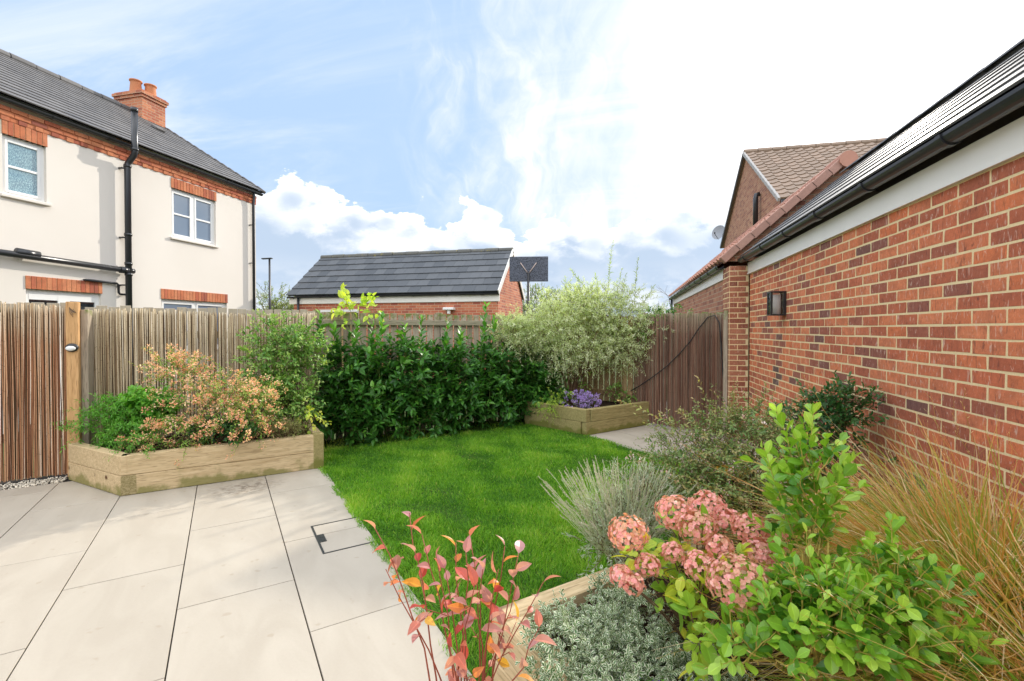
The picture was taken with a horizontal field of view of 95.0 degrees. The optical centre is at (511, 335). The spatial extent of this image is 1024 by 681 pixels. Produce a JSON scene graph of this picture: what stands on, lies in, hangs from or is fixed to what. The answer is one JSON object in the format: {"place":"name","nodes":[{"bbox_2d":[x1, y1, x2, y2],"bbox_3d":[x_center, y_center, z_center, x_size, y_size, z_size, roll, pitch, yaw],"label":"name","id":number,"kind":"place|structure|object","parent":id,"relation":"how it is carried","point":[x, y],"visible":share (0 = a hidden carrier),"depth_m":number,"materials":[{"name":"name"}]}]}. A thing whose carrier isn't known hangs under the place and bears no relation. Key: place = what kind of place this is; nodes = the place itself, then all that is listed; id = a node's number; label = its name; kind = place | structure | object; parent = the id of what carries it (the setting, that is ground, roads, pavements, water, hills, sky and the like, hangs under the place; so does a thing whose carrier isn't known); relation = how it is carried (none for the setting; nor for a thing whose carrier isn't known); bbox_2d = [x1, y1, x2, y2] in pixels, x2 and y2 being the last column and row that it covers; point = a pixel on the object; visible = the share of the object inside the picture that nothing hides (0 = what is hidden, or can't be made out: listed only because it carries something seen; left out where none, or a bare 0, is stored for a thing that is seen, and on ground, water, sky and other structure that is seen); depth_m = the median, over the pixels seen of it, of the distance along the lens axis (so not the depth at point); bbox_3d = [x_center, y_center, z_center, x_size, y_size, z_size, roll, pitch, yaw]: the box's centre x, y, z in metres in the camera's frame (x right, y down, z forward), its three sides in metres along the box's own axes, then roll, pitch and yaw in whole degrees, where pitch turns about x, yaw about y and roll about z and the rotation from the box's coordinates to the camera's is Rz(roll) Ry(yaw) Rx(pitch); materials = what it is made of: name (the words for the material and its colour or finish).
{"place":"outdoors","nodes":[
{"label":"outdoors","id":0,"kind":"place"},
{"bbox_2d":[0,476,67,489],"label":"gravel","id":1,"kind":"structure","parent":0,"point":[32,482],"depth_m":4.76,"materials":[{"name":"white gravel"}]},
{"bbox_2d":[0,49,265,433],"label":"house","id":2,"kind":"structure","parent":0,"point":[127,198],"depth_m":9.19,"materials":[{"name":"paint"}]},
{"bbox_2d":[0,134,51,206],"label":"window","id":3,"kind":"structure","parent":2,"relation":"in","point":[22,161],"depth_m":7.75,"materials":[{"name":"white plastic"}]},
{"bbox_2d":[26,289,98,412],"bbox_3d":[-7.959,0.259,8.330,0.046,2.090,1.146,0,1,13],"label":"door","id":4,"kind":"structure","parent":2,"relation":"in","point":[32,295],"depth_m":8.26,"materials":[{"name":"white plastic"}]},
{"bbox_2d":[161,299,224,342],"bbox_3d":[-7.348,-0.242,10.856,0.042,1.120,1.703,0,1,13],"label":"window","id":5,"kind":"structure","parent":2,"relation":"in","point":[165,303],"depth_m":10.77,"materials":[{"name":"white plastic"}]},
{"bbox_2d":[170,188,218,247],"bbox_3d":[-7.316,-2.678,10.788,0.150,1.125,1.235,0,1,13],"label":"window","id":6,"kind":"structure","parent":2,"relation":"in","point":[192,216],"depth_m":10.77,"materials":[{"name":"white plastic"}]},
{"bbox_2d":[0,447,624,680],"bbox_3d":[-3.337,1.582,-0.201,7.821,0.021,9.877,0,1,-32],"label":"patio","id":7,"kind":"structure","parent":0,"point":[90,580],"depth_m":2.82,"materials":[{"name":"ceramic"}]},
{"bbox_2d":[0,301,67,482],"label":"reed fence","id":8,"kind":"object","parent":7,"relation":"on","point":[32,343],"visible":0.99,"depth_m":4.86,"materials":[{"name":"brown wood"}]},
{"bbox_2d":[65,302,94,477],"bbox_3d":[-4.681,0.569,5.126,0.153,1.860,0.388,0,1,-9],"label":"fence post","id":9,"kind":"object","parent":7,"relation":"on","point":[80,360],"visible":0.81,"depth_m":5.01,"materials":[{"name":"orange wood"}]},
{"bbox_2d":[65,343,78,351],"bbox_3d":[-4.639,0.126,4.943,0.108,0.092,0.069,0,1,-32],"label":"post lamp","id":10,"kind":"object","parent":9,"relation":"attached to","point":[71,347],"visible":1,"depth_m":4.93,"materials":[{"name":"white metal"}]},
{"bbox_2d":[85,305,316,442],"bbox_3d":[-3.794,0.553,5.956,2.467,1.828,0.113,0,1,-32],"label":"reed fence","id":11,"kind":"object","parent":9,"relation":"attached to","point":[114,334],"visible":0.31,"depth_m":5.72,"materials":[{"name":"brown wood"}]},
{"bbox_2d":[68,418,323,495],"bbox_3d":[-3.486,1.301,5.282,2.352,0.392,1.354,0,1,-31],"label":"raised planter","id":12,"kind":"object","parent":7,"relation":"on","point":[120,473],"visible":0.88,"depth_m":4.76,"materials":[{"name":"wood"}]},
{"bbox_2d":[51,383,163,452],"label":"fern leaved shrub","id":13,"kind":"object","parent":12,"relation":"in","point":[123,426],"visible":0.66,"depth_m":4.86,"materials":[{"name":"green plant"}]},
{"bbox_2d":[102,427,170,460],"bbox_3d":[-3.665,1.111,4.603,0.565,0.425,0.477,0,1,13],"label":"fuchsia","id":14,"kind":"object","parent":12,"relation":"on","point":[138,439],"visible":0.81,"depth_m":4.59,"materials":[{"name":"green plant"}]},
{"bbox_2d":[98,383,185,435],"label":"leafy shrub","id":15,"kind":"object","parent":12,"relation":"on","point":[138,401],"visible":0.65,"depth_m":5.04,"materials":[{"name":"green plant"}]},
{"bbox_2d":[130,343,295,469],"bbox_3d":[-3.184,0.755,4.988,1.718,1.366,1.129,0,1,13],"label":"abelia shrub","id":16,"kind":"object","parent":12,"relation":"in","point":[239,399],"visible":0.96,"depth_m":4.89,"materials":[{"name":"orange plant"}]},
{"bbox_2d":[177,408,259,447],"bbox_3d":[-3.121,1.017,4.991,1.000,0.462,0.513,0,1,13],"label":"hellebore","id":17,"kind":"object","parent":12,"relation":"in","point":[225,426],"visible":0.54,"depth_m":4.93,"materials":[{"name":"green plant"}]},
{"bbox_2d":[223,308,335,436],"bbox_3d":[-2.800,0.486,5.722,1.223,1.643,1.205,0,1,-20],"label":"shrub","id":18,"kind":"object","parent":12,"relation":"on","point":[271,352],"visible":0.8,"depth_m":5.64,"materials":[{"name":"green plant"}]},
{"bbox_2d":[257,416,309,438],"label":"thyme bush","id":19,"kind":"object","parent":12,"relation":"in","point":[291,425],"visible":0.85,"depth_m":5.17,"materials":[{"name":"green plant"}]},
{"bbox_2d":[295,403,331,434],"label":"bramble","id":20,"kind":"object","parent":12,"relation":"on","point":[307,416],"visible":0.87,"depth_m":5.41,"materials":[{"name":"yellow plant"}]},
{"bbox_2d":[311,516,372,553],"bbox_3d":[-1.302,1.522,3.600,0.372,0.016,0.540,0,1,-32],"label":"drain cover","id":21,"kind":"object","parent":7,"relation":"in","point":[320,538],"visible":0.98,"depth_m":3.49,"materials":[{"name":"metal"}]},
{"bbox_2d":[364,511,560,680],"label":"autumn shrub","id":22,"kind":"object","parent":7,"relation":"on","point":[472,575],"visible":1,"depth_m":1.28,"materials":[{"name":"red plant"}]},
{"bbox_2d":[492,483,864,680],"bbox_3d":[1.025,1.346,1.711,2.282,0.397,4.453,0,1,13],"label":"raised bed","id":23,"kind":"object","parent":7,"relation":"on","point":[577,588],"visible":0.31,"depth_m":1.95,"materials":[{"name":"wood"}]},
{"bbox_2d":[515,563,688,680],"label":"euonymus","id":24,"kind":"object","parent":23,"relation":"on","point":[591,652],"visible":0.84,"depth_m":1.70,"materials":[{"name":"green plant"}]},
{"bbox_2d":[539,455,702,579],"bbox_3d":[0.544,0.960,2.452,0.842,0.669,0.777,0,1,13],"label":"lavender","id":25,"kind":"object","parent":23,"relation":"on","point":[626,504],"visible":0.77,"depth_m":2.41,"materials":[{"name":"green plant"}]},
{"bbox_2d":[631,619,763,680],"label":"euonymus","id":26,"kind":"object","parent":23,"relation":"on","point":[686,657],"visible":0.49,"depth_m":1.62,"materials":[{"name":"green plant"}]},
{"bbox_2d":[607,489,789,680],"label":"hydrangea","id":27,"kind":"object","parent":23,"relation":"on","point":[678,598],"visible":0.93,"depth_m":1.65,"materials":[{"name":"pink plant"}]},
{"bbox_2d":[599,375,834,552],"bbox_3d":[1.230,0.800,2.870,1.238,1.108,1.330,1,1,40],"label":"abelia shrub","id":28,"kind":"object","parent":23,"relation":"on","point":[709,445],"visible":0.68,"depth_m":2.77,"materials":[{"name":"green plant"}]},
{"bbox_2d":[607,374,1023,680],"bbox_3d":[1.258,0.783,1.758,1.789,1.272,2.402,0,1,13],"label":"wind grass","id":29,"kind":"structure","parent":23,"relation":"on","point":[947,518],"depth_m":1.77,"materials":[{"name":"plant"}]},
{"bbox_2d":[738,370,898,501],"bbox_3d":[2.067,0.854,3.278,0.992,1.244,0.866,0,1,13],"label":"viburnum","id":30,"kind":"object","parent":23,"relation":"on","point":[841,418],"visible":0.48,"depth_m":3.17,"materials":[{"name":"green plant"}]},
{"bbox_2d":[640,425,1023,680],"bbox_3d":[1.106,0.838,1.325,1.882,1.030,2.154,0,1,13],"label":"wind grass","id":31,"kind":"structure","parent":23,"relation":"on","point":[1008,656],"depth_m":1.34,"materials":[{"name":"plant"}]},
{"bbox_2d":[680,642,1010,680],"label":"wind grass","id":32,"kind":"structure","parent":23,"relation":"on","point":[875,679],"depth_m":1.20,"materials":[{"name":"green plant"}]},
{"bbox_2d":[692,402,1009,680],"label":"griselinia","id":33,"kind":"object","parent":23,"relation":"on","point":[791,627],"visible":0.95,"depth_m":1.27,"materials":[{"name":"green plant"}]},
{"bbox_2d":[3,330,673,480],"bbox_3d":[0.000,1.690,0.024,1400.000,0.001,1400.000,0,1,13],"label":"ground","id":34,"kind":"structure","parent":0,"point":[383,428],"depth_m":11.69,"materials":[{"name":"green plant"}]},
{"bbox_2d":[261,258,272,309],"bbox_3d":[-13.019,-1.461,24.971,0.540,5.365,0.180,0,1,0],"label":"street lamp","id":35,"kind":"object","parent":34,"relation":"on","point":[269,262],"visible":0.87,"depth_m":24.92,"materials":[{"name":"black metal"}]},
{"bbox_2d":[256,281,293,325],"bbox_3d":[-16.846,-1.373,33.943,5.150,5.250,4.606,0,1,13],"label":"broadleaf tree","id":36,"kind":"object","parent":34,"relation":"on","point":[276,304],"visible":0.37,"depth_m":33.60,"materials":[{"name":"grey plant"}]},
{"bbox_2d":[509,256,547,313],"bbox_3d":[0.461,-0.399,12.959,1.070,3.576,0.114,0,1,4],"label":"basketball backboard","id":37,"kind":"object","parent":34,"relation":"on","point":[528,270],"visible":0.83,"depth_m":12.95,"materials":[{"name":"plastic"}]},
{"bbox_2d":[522,283,566,332],"bbox_3d":[1.675,-1.481,35.840,5.880,5.394,4.690,0,1,13],"label":"broadleaf tree","id":38,"kind":"object","parent":34,"relation":"on","point":[536,297],"visible":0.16,"depth_m":35.37,"materials":[{"name":"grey plant"}]},
{"bbox_2d":[540,281,596,333],"bbox_3d":[4.994,-1.732,39.942,5.925,5.811,4.961,0,1,13],"label":"broadleaf tree","id":39,"kind":"object","parent":34,"relation":"on","point":[566,295],"visible":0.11,"depth_m":39.66,"materials":[{"name":"green plant"}]},
{"bbox_2d":[654,288,675,335],"bbox_3d":[10.495,-1.024,30.436,3.509,4.546,4.078,0,1,2],"label":"bare tree","id":40,"kind":"object","parent":34,"relation":"on","point":[666,300],"depth_m":30.23,"materials":[{"name":"grey plant"}]},
{"bbox_2d":[668,150,857,439],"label":"garage","id":41,"kind":"structure","parent":34,"relation":"on","point":[720,282],"depth_m":6.70,"materials":[{"name":"red brick"}]},
{"bbox_2d":[737,38,1023,549],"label":"garage","id":42,"kind":"structure","parent":34,"relation":"on","point":[892,265],"depth_m":2.85,"materials":[{"name":"red brick"}]},
{"bbox_2d":[766,291,785,315],"bbox_3d":[2.923,-0.355,5.187,0.156,0.265,0.151,0,1,13],"label":"wall lantern","id":43,"kind":"object","parent":42,"relation":"attached to","point":[776,305],"depth_m":5.15,"materials":[{"name":"black metal"}]},
{"bbox_2d":[286,247,524,382],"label":"garage","id":44,"kind":"structure","parent":0,"point":[458,282],"depth_m":13.86,"materials":[{"name":"brick"}]},
{"bbox_2d":[320,309,358,367],"bbox_3d":[-5.121,0.251,13.894,1.300,2.050,0.028,0,1,13],"label":"door","id":45,"kind":"structure","parent":44,"relation":"in","point":[345,310],"depth_m":13.85,"materials":[{"name":"white plastic"}]},
{"bbox_2d":[0,0,1023,329],"label":"sky","id":46,"kind":"structure","parent":0,"point":[562,131],"materials":[{"name":"blue"}]},
{"bbox_2d":[317,418,794,680],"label":"lawn","id":47,"kind":"structure","parent":0,"point":[477,428],"depth_m":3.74,"materials":[{"name":"green plant"}]},
{"bbox_2d":[303,309,408,447],"bbox_3d":[-2.232,0.650,6.568,1.451,2.044,1.398,0,1,13],"label":"laurel shrub","id":48,"kind":"object","parent":47,"relation":"on","point":[351,417],"visible":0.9,"depth_m":6.33,"materials":[{"name":"green plant"}]},
{"bbox_2d":[330,282,385,435],"bbox_3d":[-2.197,0.358,6.733,0.744,2.239,0.443,0,1,-12],"label":"tree","id":49,"kind":"object","parent":47,"relation":"on","point":[364,300],"visible":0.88,"depth_m":6.67,"materials":[{"name":"yellow plant"}]},
{"bbox_2d":[344,311,452,440],"bbox_3d":[-1.585,0.659,6.935,1.409,2.046,1.492,0,1,13],"label":"laurel shrub","id":50,"kind":"object","parent":47,"relation":"on","point":[415,403],"visible":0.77,"depth_m":6.67,"materials":[{"name":"green plant"}]},
{"bbox_2d":[313,310,564,439],"bbox_3d":[-0.919,0.567,7.785,4.414,1.890,0.170,0,1,-32],"label":"board fence","id":51,"kind":"object","parent":47,"relation":"on","point":[438,322],"visible":0.28,"depth_m":7.37,"materials":[{"name":"brown wood"}]},
{"bbox_2d":[394,314,494,438],"bbox_3d":[-1.013,0.687,7.354,1.512,2.021,1.404,0,1,-9],"label":"laurel shrub","id":52,"kind":"object","parent":47,"relation":"on","point":[454,392],"visible":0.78,"depth_m":7.03,"materials":[{"name":"green plant"}]},
{"bbox_2d":[437,318,535,428],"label":"laurel shrub","id":53,"kind":"object","parent":47,"relation":"on","point":[498,394],"visible":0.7,"depth_m":7.44,"materials":[{"name":"green plant"}]},
{"bbox_2d":[474,301,572,419],"bbox_3d":[0.111,0.518,7.916,1.375,2.150,1.959,1,1,50],"label":"laurel shrub","id":54,"kind":"object","parent":47,"relation":"on","point":[539,383],"visible":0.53,"depth_m":7.74,"materials":[{"name":"green plant"}]},
{"bbox_2d":[582,411,787,486],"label":"patio","id":55,"kind":"structure","parent":0,"point":[627,437],"depth_m":6.80,"materials":[{"name":"ceramic"}]},
{"bbox_2d":[525,399,648,434],"bbox_3d":[1.228,1.272,7.758,1.588,0.377,1.316,-1,1,-37],"label":"raised planter","id":56,"kind":"object","parent":55,"relation":"on","point":[606,416],"visible":0.79,"depth_m":7.28,"materials":[{"name":"wood"}]},
{"bbox_2d":[530,387,577,421],"bbox_3d":[0.669,1.093,7.244,0.539,0.572,0.748,1,1,43],"label":"golden sedum","id":57,"kind":"object","parent":56,"relation":"on","point":[556,403],"visible":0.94,"depth_m":7.22,"materials":[{"name":"green plant"}]},
{"bbox_2d":[559,389,601,407],"bbox_3d":[1.066,1.062,7.326,0.692,0.481,0.545,0,1,13],"label":"aster","id":58,"kind":"object","parent":56,"relation":"in","point":[581,398],"visible":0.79,"depth_m":7.26,"materials":[{"name":"purple plant"}]},
{"bbox_2d":[486,240,677,403],"bbox_3d":[1.293,-0.261,7.955,3.433,2.860,2.017,0,1,13],"label":"variegated willow","id":59,"kind":"object","parent":56,"relation":"on","point":[561,343],"visible":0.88,"depth_m":7.82,"materials":[{"name":"green plant"}]},
{"bbox_2d":[567,316,632,402],"bbox_3d":[1.542,0.520,8.420,0.047,1.766,1.404,-1,1,-44],"label":"board fence","id":60,"kind":"object","parent":55,"relation":"on","point":[623,381],"visible":0.21,"depth_m":8.24,"materials":[{"name":"brown wood"}]},
{"bbox_2d":[552,370,636,403],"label":"ivy","id":61,"kind":"object","parent":60,"relation":"attached to","point":[615,395],"visible":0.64,"depth_m":7.99,"materials":[{"name":"green plant"}]},
{"bbox_2d":[632,310,727,437],"bbox_3d":[2.600,0.546,7.387,0.114,1.843,1.588,-1,1,-44],"label":"reed fence","id":62,"kind":"object","parent":55,"relation":"on","point":[673,385],"visible":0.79,"depth_m":7.28,"materials":[{"name":"brown wood"}]},
{"bbox_2d":[634,303,692,342],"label":"ivy","id":63,"kind":"object","parent":62,"relation":"attached to","point":[668,310],"visible":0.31,"depth_m":7.62,"materials":[{"name":"green plant"}]},
{"bbox_2d":[630,315,722,390],"bbox_3d":[2.550,0.331,7.355,0.016,1.290,1.568,-1,1,-44],"label":"hose","id":64,"kind":"object","parent":62,"relation":"hanging from","point":[685,347],"visible":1,"depth_m":7.08,"materials":[{"name":"black rubber"}]},
{"bbox_2d":[720,138,885,248],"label":"house","id":65,"kind":"structure","parent":0,"point":[768,180],"depth_m":15.41,"materials":[{"name":"brown tile"}]},
{"bbox_2d":[712,225,723,238],"bbox_3d":[9.004,-4.514,20.438,0.485,0.632,0.488,0,1,13],"label":"satellite dish","id":66,"kind":"object","parent":65,"relation":"attached to","point":[717,231],"visible":0.97,"depth_m":20.55,"materials":[{"name":"grey metal"}]}
]}

